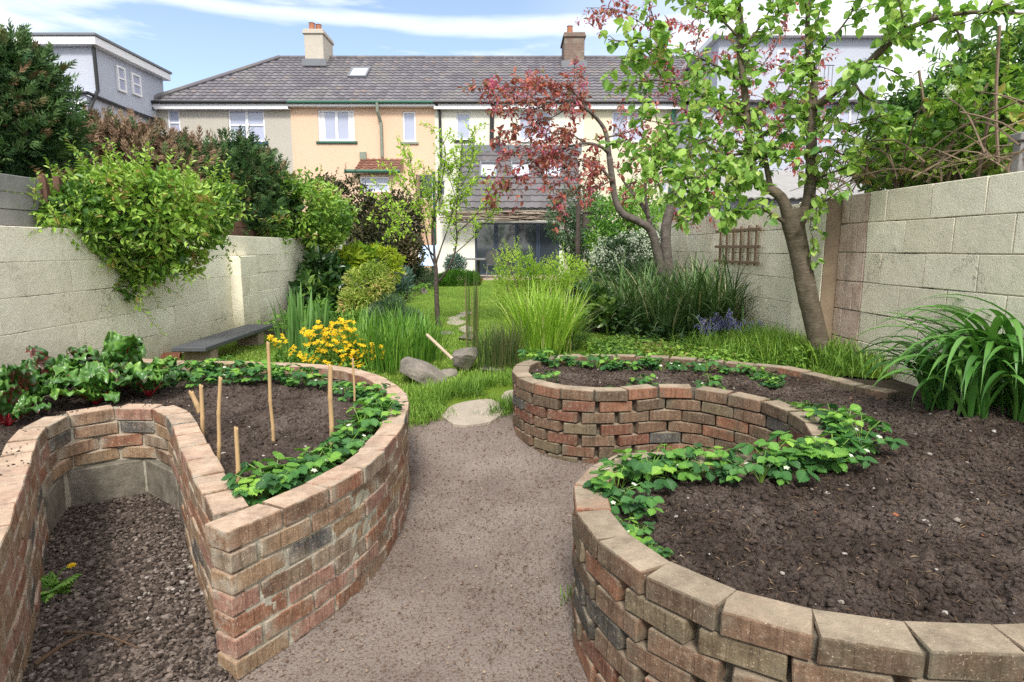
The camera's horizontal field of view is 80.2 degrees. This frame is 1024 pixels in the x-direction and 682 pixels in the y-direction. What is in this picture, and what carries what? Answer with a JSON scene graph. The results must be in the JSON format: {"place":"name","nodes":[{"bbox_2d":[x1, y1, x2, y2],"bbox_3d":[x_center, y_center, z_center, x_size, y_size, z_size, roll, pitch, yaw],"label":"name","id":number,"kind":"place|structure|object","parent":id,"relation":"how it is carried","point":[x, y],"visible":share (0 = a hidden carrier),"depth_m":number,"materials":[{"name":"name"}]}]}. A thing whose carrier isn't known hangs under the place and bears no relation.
{"place":"outdoors","nodes":[
{"label":"outdoors","id":0,"kind":"place"},
{"bbox_2d":[23,411,596,681],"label":"path","id":1,"kind":"structure","parent":0,"point":[436,666],"depth_m":2.43,"materials":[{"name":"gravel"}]},
{"bbox_2d":[22,492,235,681],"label":"gravel","id":2,"kind":"structure","parent":1,"relation":"on","point":[139,517],"depth_m":2.37,"materials":[{"name":"gravel"}]},
{"bbox_2d":[40,562,82,602],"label":"dandelion","id":3,"kind":"object","parent":2,"relation":"on","point":[54,584],"visible":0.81,"depth_m":2.42,"materials":[{"name":"green plant"}]},
{"bbox_2d":[512,354,1023,681],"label":"raised bed","id":4,"kind":"object","parent":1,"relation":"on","point":[642,612],"visible":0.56,"depth_m":1.69,"materials":[{"name":"brick"}]},
{"bbox_2d":[530,359,1023,624],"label":"soil right bed","id":5,"kind":"object","parent":4,"relation":"in","point":[926,524],"visible":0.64,"depth_m":2.05,"materials":[{"name":"soil"}]},
{"bbox_2d":[582,461,655,505],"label":"strawberry plant","id":6,"kind":"object","parent":5,"relation":"on","point":[597,483],"visible":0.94,"depth_m":2.16,"materials":[{"name":"green plant"}]},
{"bbox_2d":[608,487,663,519],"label":"strawberry plant","id":7,"kind":"object","parent":5,"relation":"on","point":[645,502],"visible":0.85,"depth_m":2.06,"materials":[{"name":"green plant"}]},
{"bbox_2d":[613,446,680,490],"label":"strawberry plant","id":8,"kind":"object","parent":5,"relation":"on","point":[643,465],"visible":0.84,"depth_m":2.30,"materials":[{"name":"green plant"}]},
{"bbox_2d":[642,444,691,477],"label":"strawberry plant","id":9,"kind":"object","parent":5,"relation":"on","point":[679,452],"visible":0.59,"depth_m":2.38,"materials":[{"name":"green plant"}]},
{"bbox_2d":[666,454,719,481],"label":"strawberry plant","id":10,"kind":"object","parent":5,"relation":"on","point":[682,475],"visible":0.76,"depth_m":2.34,"materials":[{"name":"green plant"}]},
{"bbox_2d":[682,443,740,466],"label":"strawberry plant","id":11,"kind":"object","parent":5,"relation":"on","point":[715,453],"visible":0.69,"depth_m":2.48,"materials":[{"name":"green plant"}]},
{"bbox_2d":[705,458,746,483],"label":"strawberry plant","id":12,"kind":"object","parent":5,"relation":"on","point":[730,472],"visible":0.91,"depth_m":2.35,"materials":[{"name":"green plant"}]},
{"bbox_2d":[731,449,792,485],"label":"strawberry plant","id":13,"kind":"object","parent":5,"relation":"on","point":[777,461],"visible":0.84,"depth_m":2.35,"materials":[{"name":"green plant"}]},
{"bbox_2d":[734,439,806,476],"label":"strawberry plant","id":14,"kind":"object","parent":5,"relation":"on","point":[774,448],"visible":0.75,"depth_m":2.42,"materials":[{"name":"green plant"}]},
{"bbox_2d":[766,453,819,481],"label":"strawberry plant","id":15,"kind":"object","parent":5,"relation":"on","point":[802,475],"visible":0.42,"depth_m":2.32,"materials":[{"name":"green plant"}]},
{"bbox_2d":[768,430,834,464],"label":"strawberry plant","id":16,"kind":"object","parent":5,"relation":"on","point":[787,436],"visible":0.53,"depth_m":2.46,"materials":[{"name":"green plant"}]},
{"bbox_2d":[790,441,855,472],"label":"strawberry plant","id":17,"kind":"object","parent":5,"relation":"on","point":[825,453],"visible":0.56,"depth_m":2.42,"materials":[{"name":"green plant"}]},
{"bbox_2d":[803,402,861,429],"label":"strawberry plant","id":18,"kind":"object","parent":5,"relation":"on","point":[835,406],"visible":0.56,"depth_m":3.03,"materials":[{"name":"green plant"}]},
{"bbox_2d":[801,431,877,472],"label":"strawberry plant","id":19,"kind":"object","parent":5,"relation":"on","point":[831,463],"visible":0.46,"depth_m":2.46,"materials":[{"name":"green plant"}]},
{"bbox_2d":[817,408,880,439],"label":"strawberry plant","id":20,"kind":"object","parent":5,"relation":"on","point":[827,420],"visible":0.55,"depth_m":2.88,"materials":[{"name":"green plant"}]},
{"bbox_2d":[825,413,908,453],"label":"strawberry plant","id":21,"kind":"object","parent":5,"relation":"on","point":[841,428],"visible":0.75,"depth_m":2.71,"materials":[{"name":"green plant"}]},
{"bbox_2d":[845,318,1016,410],"bbox_3d":[2.525,0.126,3.556,1.051,0.510,1.089,0,9,0],"label":"daylily","id":22,"kind":"object","parent":5,"relation":"on","point":[933,397],"visible":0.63,"depth_m":3.45,"materials":[{"name":"green plant"}]},
{"bbox_2d":[842,294,1023,421],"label":"daylily","id":23,"kind":"object","parent":5,"relation":"on","point":[981,392],"visible":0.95,"depth_m":3.20,"materials":[{"name":"green plant"}]},
{"bbox_2d":[0,0,1023,99],"label":"sky","id":24,"kind":"structure","parent":0,"point":[194,40],"materials":[{"name":"blue"}]},
{"bbox_2d":[181,280,893,421],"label":"lawn","id":25,"kind":"structure","parent":0,"point":[498,391],"depth_m":6.58,"materials":[{"name":"plant"}]},
{"bbox_2d":[171,324,272,360],"bbox_3d":[-2.841,0.075,6.114,0.300,0.289,1.609,0,9,-1],"label":"bench","id":26,"kind":"object","parent":25,"relation":"on","point":[202,349],"visible":0.71,"depth_m":5.81,"materials":[{"name":"stone"}]},
{"bbox_2d":[267,283,333,356],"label":"iris","id":27,"kind":"object","parent":25,"relation":"on","point":[295,336],"visible":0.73,"depth_m":5.82,"materials":[{"name":"plant"}]},
{"bbox_2d":[267,317,384,373],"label":"yellow wallflower","id":28,"kind":"object","parent":25,"relation":"on","point":[337,353],"visible":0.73,"depth_m":5.42,"materials":[{"name":"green plant"}]},
{"bbox_2d":[256,282,432,332],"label":"border undergrowth","id":29,"kind":"object","parent":25,"relation":"on","point":[421,285],"visible":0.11,"depth_m":8.49,"materials":[{"name":"green plant"}]},
{"bbox_2d":[335,259,396,320],"bbox_3d":[-2.105,-0.692,8.753,0.821,0.977,0.788,0,9,0],"label":"golden acer","id":30,"kind":"object","parent":25,"relation":"on","point":[374,285],"visible":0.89,"depth_m":8.68,"materials":[{"name":"green plant"}]},
{"bbox_2d":[357,292,425,328],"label":"shrub","id":31,"kind":"object","parent":25,"relation":"on","point":[378,303],"visible":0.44,"depth_m":7.89,"materials":[{"name":"green plant"}]},
{"bbox_2d":[326,300,463,375],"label":"pond grass","id":32,"kind":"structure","parent":25,"relation":"on","point":[404,337],"depth_m":5.44,"materials":[{"name":"plant"}]},
{"bbox_2d":[394,266,415,299],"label":"blue grass shrub","id":33,"kind":"object","parent":25,"relation":"on","point":[403,285],"visible":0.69,"depth_m":11.90,"materials":[{"name":"green plant"}]},
{"bbox_2d":[399,357,446,384],"bbox_3d":[-0.732,0.291,5.094,0.415,0.321,0.261,0,9,0],"label":"rock","id":34,"kind":"object","parent":25,"relation":"on","point":[421,371],"visible":0.73,"depth_m":5.01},
{"bbox_2d":[360,119,509,326],"bbox_3d":[-0.993,-1.492,7.922,1.979,2.732,0.852,0,9,0],"label":"young fruit tree","id":35,"kind":"object","parent":25,"relation":"on","point":[456,199],"visible":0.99,"depth_m":7.85,"materials":[{"name":"green plant"}]},
{"bbox_2d":[427,267,483,286],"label":"rosemary bush","id":36,"kind":"object","parent":25,"relation":"on","point":[450,278],"visible":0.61,"depth_m":16.65,"materials":[{"name":"green plant"}]},
{"bbox_2d":[402,363,513,425],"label":"long grass","id":37,"kind":"structure","parent":25,"relation":"on","point":[440,396],"depth_m":4.72,"materials":[{"name":"plant"}]},
{"bbox_2d":[452,347,477,370],"bbox_3d":[-0.406,0.166,5.370,0.244,0.221,0.176,4,10,26],"label":"rock","id":38,"kind":"object","parent":25,"relation":"on","point":[464,359],"visible":0.92,"depth_m":5.32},
{"bbox_2d":[461,269,480,347],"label":"horsetail rush","id":39,"kind":"object","parent":25,"relation":"on","point":[475,316],"visible":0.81,"depth_m":5.87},
{"bbox_2d":[441,399,504,427],"bbox_3d":[-0.279,0.557,4.497,0.478,0.152,0.403,-5,10,-29],"label":"stepping stone","id":40,"kind":"object","parent":25,"relation":"on","point":[470,417],"visible":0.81,"depth_m":4.43,"materials":[{"name":"stone"}]},
{"bbox_2d":[469,318,531,373],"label":"rush clump","id":41,"kind":"object","parent":25,"relation":"on","point":[501,355],"visible":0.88,"depth_m":5.32,"materials":[{"name":"plant"}]},
{"bbox_2d":[483,237,560,313],"bbox_3d":[0.155,-0.959,9.370,1.219,1.349,1.372,0,9,0],"label":"spiraea","id":42,"kind":"object","parent":25,"relation":"on","point":[533,270],"visible":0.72,"depth_m":9.40,"materials":[{"name":"green plant"}]},
{"bbox_2d":[485,273,612,356],"bbox_3d":[0.323,-0.309,6.273,1.597,0.824,1.975,0,9,0],"label":"sedge","id":43,"kind":"object","parent":25,"relation":"on","point":[552,324],"visible":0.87,"depth_m":5.93,"materials":[{"name":"plant"}]},
{"bbox_2d":[536,242,606,301],"bbox_3d":[0.978,-1.016,9.809,1.449,1.161,1.168,7,11,39],"label":"spiraea","id":44,"kind":"object","parent":25,"relation":"on","point":[582,269],"visible":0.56,"depth_m":9.74,"materials":[{"name":"green plant"}]},
{"bbox_2d":[562,276,630,334],"bbox_3d":[1.061,-0.448,7.570,0.645,0.724,1.067,-6,11,-34],"label":"hellebore","id":45,"kind":"object","parent":25,"relation":"on","point":[605,318],"visible":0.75,"depth_m":7.35,"materials":[{"name":"green plant"}]},
{"bbox_2d":[579,326,853,368],"bbox_3d":[1.751,0.091,5.808,2.094,0.375,1.844,0,9,0],"label":"ground cover","id":46,"kind":"object","parent":25,"relation":"on","point":[615,343],"visible":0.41,"depth_m":5.82,"materials":[{"name":"green plant"}]},
{"bbox_2d":[264,276,920,398],"bbox_3d":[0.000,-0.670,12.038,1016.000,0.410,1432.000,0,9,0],"label":"ground","id":47,"kind":"structure","parent":0,"point":[906,390],"depth_m":4.42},
{"bbox_2d":[0,17,103,226],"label":"conifer","id":48,"kind":"object","parent":47,"relation":"on","point":[37,123],"visible":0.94,"depth_m":4.86,"materials":[{"name":"green plant"}]},
{"bbox_2d":[13,32,171,127],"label":"detached house","id":49,"kind":"structure","parent":47,"relation":"on","point":[115,76],"depth_m":20.94,"materials":[{"name":"white paint"}]},
{"bbox_2d":[52,100,226,215],"bbox_3d":[-4.633,-1.503,7.608,1.900,2.811,2.846,0,9,0],"label":"shrub","id":50,"kind":"object","parent":47,"relation":"on","point":[125,134],"visible":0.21,"depth_m":7.17,"materials":[{"name":"brown plant"}]},
{"bbox_2d":[0,226,375,391],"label":"garden wall","id":51,"kind":"structure","parent":47,"relation":"on","point":[56,295],"depth_m":5.00,"materials":[{"name":"concrete"}]},
{"bbox_2d":[0,173,64,226],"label":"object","id":52,"kind":"structure","parent":51,"relation":"on","point":[12,213],"depth_m":4.34,"materials":[{"name":"concrete"}]},
{"bbox_2d":[3,133,271,334],"bbox_3d":[-3.134,-0.870,5.179,1.693,1.657,2.112,0,9,0],"label":"climbing shrub","id":53,"kind":"object","parent":51,"relation":"on","point":[95,201],"visible":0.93,"depth_m":4.95,"materials":[{"name":"green plant"}]},
{"bbox_2d":[246,163,362,258],"bbox_3d":[-3.177,-2.017,9.464,1.510,1.456,2.502,4,9,22],"label":"climbing shrub","id":54,"kind":"object","parent":51,"relation":"on","point":[323,227],"visible":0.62,"depth_m":9.31,"materials":[{"name":"green plant"}]},
{"bbox_2d":[0,359,409,681],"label":"raised bed","id":55,"kind":"object","parent":47,"relation":"on","point":[279,573],"visible":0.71,"depth_m":2.32,"materials":[{"name":"brick"}]},
{"bbox_2d":[0,371,381,503],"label":"soil","id":56,"kind":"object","parent":55,"relation":"in","point":[301,414],"visible":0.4,"depth_m":3.45,"materials":[{"name":"soil"}]},
{"bbox_2d":[0,382,51,425],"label":"chard plant","id":57,"kind":"object","parent":56,"relation":"on","point":[15,403],"visible":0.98,"depth_m":3.16,"materials":[{"name":"green plant"}]},
{"bbox_2d":[0,358,79,415],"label":"chard plant","id":58,"kind":"object","parent":56,"relation":"on","point":[25,375],"visible":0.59,"depth_m":3.37,"materials":[{"name":"green plant"}]},
{"bbox_2d":[25,345,102,397],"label":"chard plant","id":59,"kind":"object","parent":56,"relation":"on","point":[44,361],"visible":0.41,"depth_m":3.82,"materials":[{"name":"green plant"}]},
{"bbox_2d":[48,360,149,404],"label":"chard plant","id":60,"kind":"object","parent":56,"relation":"on","point":[97,383],"visible":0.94,"depth_m":3.58,"materials":[{"name":"green plant"}]},
{"bbox_2d":[66,330,176,389],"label":"chard plant","id":61,"kind":"object","parent":56,"relation":"on","point":[118,348],"visible":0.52,"depth_m":4.01,"materials":[{"name":"green plant"}]},
{"bbox_2d":[111,355,191,397],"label":"chard plant","id":62,"kind":"object","parent":56,"relation":"on","point":[157,377],"visible":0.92,"depth_m":3.81,"materials":[{"name":"green plant"}]},
{"bbox_2d":[228,360,266,382],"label":"strawberry plant","id":63,"kind":"object","parent":56,"relation":"on","point":[252,371],"visible":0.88,"depth_m":4.21,"materials":[{"name":"green plant"}]},
{"bbox_2d":[227,472,287,506],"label":"strawberry plant","id":64,"kind":"object","parent":56,"relation":"on","point":[253,501],"visible":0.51,"depth_m":2.18,"materials":[{"name":"green plant"}]},
{"bbox_2d":[221,460,298,505],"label":"strawberry plant","id":65,"kind":"object","parent":56,"relation":"on","point":[272,490],"visible":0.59,"depth_m":2.21,"materials":[{"name":"green plant"}]},
{"bbox_2d":[266,341,274,441],"bbox_3d":[-1.150,0.273,2.897,0.024,0.553,0.020,0,9,0],"label":"bamboo cane","id":66,"kind":"object","parent":56,"relation":"on","point":[270,393],"visible":0.84,"depth_m":2.89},
{"bbox_2d":[238,451,306,498],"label":"strawberry plant","id":67,"kind":"object","parent":56,"relation":"on","point":[267,477],"visible":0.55,"depth_m":2.28,"materials":[{"name":"green plant"}]},
{"bbox_2d":[293,449,341,481],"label":"strawberry plant","id":68,"kind":"object","parent":56,"relation":"on","point":[335,455],"visible":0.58,"depth_m":2.46,"materials":[{"name":"green plant"}]},
{"bbox_2d":[322,433,364,457],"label":"strawberry plant","id":69,"kind":"object","parent":56,"relation":"on","point":[348,443],"visible":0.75,"depth_m":2.69,"materials":[{"name":"green plant"}]},
{"bbox_2d":[334,407,380,438],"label":"strawberry plant","id":70,"kind":"object","parent":56,"relation":"on","point":[369,412],"visible":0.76,"depth_m":2.99,"materials":[{"name":"green plant"}]},
{"bbox_2d":[151,55,310,173],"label":"terraced house","id":71,"kind":"structure","parent":47,"relation":"on","point":[256,95],"depth_m":24.04,"materials":[{"name":"white tile"}]},
{"bbox_2d":[228,110,267,143],"bbox_3d":[-10.469,-8.454,24.019,1.631,1.326,0.190,0,9,0],"label":"window","id":72,"kind":"structure","parent":71,"relation":"in","point":[255,118],"depth_m":24.04,"materials":[{"name":"glass"}]},
{"bbox_2d":[163,123,314,236],"bbox_3d":[-3.950,-1.661,8.683,1.841,2.800,2.856,8,12,42],"label":"conifer","id":73,"kind":"object","parent":47,"relation":"on","point":[255,165],"visible":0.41,"depth_m":8.37,"materials":[{"name":"green plant"}]},
{"bbox_2d":[287,244,360,316],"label":"evergreen shrub","id":74,"kind":"object","parent":47,"relation":"on","point":[322,275],"visible":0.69,"depth_m":9.08,"materials":[{"name":"green plant"}]},
{"bbox_2d":[308,162,395,265],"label":"shrub","id":75,"kind":"object","parent":47,"relation":"on","point":[369,232],"visible":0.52,"depth_m":12.47,"materials":[{"name":"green plant"}]},
{"bbox_2d":[333,237,380,281],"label":"yellow shrub","id":76,"kind":"object","parent":47,"relation":"on","point":[356,254],"visible":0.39,"depth_m":10.24,"materials":[{"name":"green plant"}]},
{"bbox_2d":[286,22,443,274],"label":"terraced house","id":77,"kind":"structure","parent":47,"relation":"on","point":[360,113],"depth_m":24.13,"materials":[{"name":"beige paint"}]},
{"bbox_2d":[316,110,357,143],"bbox_3d":[-6.932,-8.454,24.019,1.631,1.277,0.190,0,9,0],"label":"window","id":78,"kind":"structure","parent":77,"relation":"in","point":[335,126],"depth_m":24.05,"materials":[{"name":"white plastic"}]},
{"bbox_2d":[400,111,418,143],"bbox_3d":[-4.058,-8.418,24.025,0.720,1.253,0.190,0,9,0],"label":"window","id":79,"kind":"structure","parent":77,"relation":"in","point":[409,117],"depth_m":24.06,"materials":[{"name":"glass"}]},
{"bbox_2d":[369,243,406,294],"bbox_3d":[-2.302,-1.199,10.976,0.896,1.167,0.520,4,10,23],"label":"spurge","id":80,"kind":"object","parent":47,"relation":"on","point":[394,263],"visible":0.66,"depth_m":10.92,"materials":[{"name":"green plant"}]},
{"bbox_2d":[373,180,428,273],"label":"hedge shrub","id":81,"kind":"object","parent":47,"relation":"on","point":[406,244],"visible":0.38,"depth_m":15.15,"materials":[{"name":"green plant"}]},
{"bbox_2d":[407,261,433,288],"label":"shrub","id":82,"kind":"object","parent":47,"relation":"on","point":[422,273],"visible":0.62,"depth_m":15.35,"materials":[{"name":"green plant"}]},
{"bbox_2d":[431,25,586,274],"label":"terraced house","id":83,"kind":"structure","parent":47,"relation":"on","point":[454,106],"depth_m":23.90,"materials":[{"name":"white paint"}]},
{"bbox_2d":[453,113,470,141],"bbox_3d":[-1.925,-8.430,24.023,0.772,1.132,0.190,0,9,0],"label":"window","id":84,"kind":"structure","parent":83,"relation":"in","point":[460,126],"depth_m":24.06,"materials":[{"name":"glass"}]},
{"bbox_2d":[475,223,495,274],"bbox_3d":[-0.980,-3.409,22.539,0.771,2.010,0.070,0,9,0],"label":"glazed door","id":85,"kind":"structure","parent":83,"relation":"in","point":[486,241],"depth_m":22.50,"materials":[{"name":"grey glass"}]},
{"bbox_2d":[496,223,516,274],"bbox_3d":[-0.201,-3.409,22.539,0.771,2.010,0.070,0,9,0],"label":"glazed door","id":86,"kind":"structure","parent":83,"relation":"in","point":[507,231],"depth_m":22.47,"materials":[{"name":"grey glass"}]},
{"bbox_2d":[438,210,575,222],"bbox_3d":[-0.071,-4.453,21.676,5.144,0.472,0.914,0,9,0],"label":"brushwood canopy","id":87,"kind":"object","parent":83,"relation":"attached to","point":[518,216],"visible":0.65,"depth_m":21.66,"materials":[{"name":"wood"}]},
{"bbox_2d":[517,223,537,274],"bbox_3d":[0.579,-3.409,22.539,0.771,2.010,0.070,0,9,0],"label":"glazed door","id":88,"kind":"structure","parent":83,"relation":"in","point":[527,233],"depth_m":22.48,"materials":[{"name":"grey glass"}]},
{"bbox_2d":[538,223,558,274],"bbox_3d":[1.358,-3.409,22.539,0.771,2.010,0.070,0,9,0],"label":"glazed door","id":89,"kind":"structure","parent":83,"relation":"in","point":[545,247],"depth_m":22.51,"materials":[{"name":"grey glass"}]},
{"bbox_2d":[543,180,614,283],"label":"evergreen shrub","id":90,"kind":"object","parent":47,"relation":"on","point":[566,234],"visible":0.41,"depth_m":13.38,"materials":[{"name":"green plant"}]},
{"bbox_2d":[575,204,592,277],"bbox_3d":[1.437,-1.752,12.092,0.317,1.908,0.240,4,10,25],"label":"post","id":91,"kind":"object","parent":47,"relation":"on","point":[578,227],"visible":0.62,"depth_m":11.95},
{"bbox_2d":[585,222,660,295],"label":"white flowering shrub","id":92,"kind":"object","parent":47,"relation":"on","point":[634,246],"visible":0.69,"depth_m":8.87,"materials":[{"name":"grey plant"}]},
{"bbox_2d":[582,172,678,294],"bbox_3d":[2.138,-1.859,10.999,1.787,2.463,1.983,0,9,0],"label":"shrub","id":93,"kind":"object","parent":47,"relation":"on","point":[619,224],"visible":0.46,"depth_m":10.96,"materials":[{"name":"green plant"}]},
{"bbox_2d":[578,55,688,227],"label":"terraced house","id":94,"kind":"structure","parent":47,"relation":"on","point":[597,68],"depth_m":24.15,"materials":[{"name":"white paint"}]},
{"bbox_2d":[611,111,644,141],"bbox_3d":[4.591,-8.471,24.072,1.327,1.163,0.080,0,9,0],"label":"window","id":95,"kind":"structure","parent":94,"relation":"in","point":[615,115],"depth_m":24.06,"materials":[{"name":"glass"}]},
{"bbox_2d":[457,0,859,329],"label":"crab apple tree","id":96,"kind":"object","parent":47,"relation":"on","point":[663,250],"visible":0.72,"depth_m":7.33,"materials":[{"name":"red plant"}]},
{"bbox_2d":[569,289,749,343],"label":"border undergrowth","id":97,"kind":"object","parent":47,"relation":"on","point":[632,331],"visible":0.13,"depth_m":6.80,"materials":[{"name":"green plant"}]},
{"bbox_2d":[562,239,769,341],"bbox_3d":[2.120,-0.712,7.784,3.431,1.162,3.810,3,9,20],"label":"dark sedge","id":98,"kind":"object","parent":47,"relation":"on","point":[686,303],"visible":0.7,"depth_m":6.94,"materials":[{"name":"plant"}]},
{"bbox_2d":[651,170,892,222],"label":"outbuilding","id":99,"kind":"structure","parent":47,"relation":"on","point":[785,182],"depth_m":12.57,"materials":[{"name":"paint"}]},
{"bbox_2d":[674,29,896,196],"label":"detached house","id":100,"kind":"structure","parent":47,"relation":"on","point":[850,45],"depth_m":22.23,"materials":[{"name":"white paint"}]},
{"bbox_2d":[564,171,1023,391],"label":"garden wall","id":101,"kind":"structure","parent":47,"relation":"on","point":[883,253],"depth_m":4.50,"materials":[{"name":"concrete"}]},
{"bbox_2d":[714,225,761,265],"bbox_3d":[2.588,-1.099,7.005,0.038,0.438,1.199,-1,9,-4],"label":"trellis","id":102,"kind":"object","parent":101,"relation":"attached to","point":[740,246],"visible":0.83,"depth_m":6.90,"materials":[{"name":"wood"}]},
{"bbox_2d":[789,25,1023,197],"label":"dry stem tangle","id":103,"kind":"object","parent":101,"relation":"on","point":[998,158],"visible":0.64,"depth_m":4.24,"materials":[{"name":"plant"}]},
{"bbox_2d":[1008,132,1023,172],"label":"fence post","id":104,"kind":"object","parent":101,"relation":"on","point":[1017,164],"visible":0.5,"depth_m":3.61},
{"bbox_2d":[598,0,1023,358],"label":"green leaved tree","id":105,"kind":"object","parent":47,"relation":"on","point":[744,174],"visible":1,"depth_m":4.58,"materials":[{"name":"green plant"}]},
{"bbox_2d":[830,15,1023,192],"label":"bramble bush","id":106,"kind":"object","parent":47,"relation":"on","point":[913,105],"visible":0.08,"depth_m":5.07,"materials":[{"name":"green plant"}]},
{"bbox_2d":[848,23,1023,192],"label":"guelder rose","id":107,"kind":"object","parent":47,"relation":"on","point":[949,117],"visible":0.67,"depth_m":4.40,"materials":[{"name":"green plant"}]},
{"bbox_2d":[647,316,899,379],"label":"border grass","id":108,"kind":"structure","parent":0,"point":[821,359],"depth_m":5.25,"materials":[{"name":"plant"}]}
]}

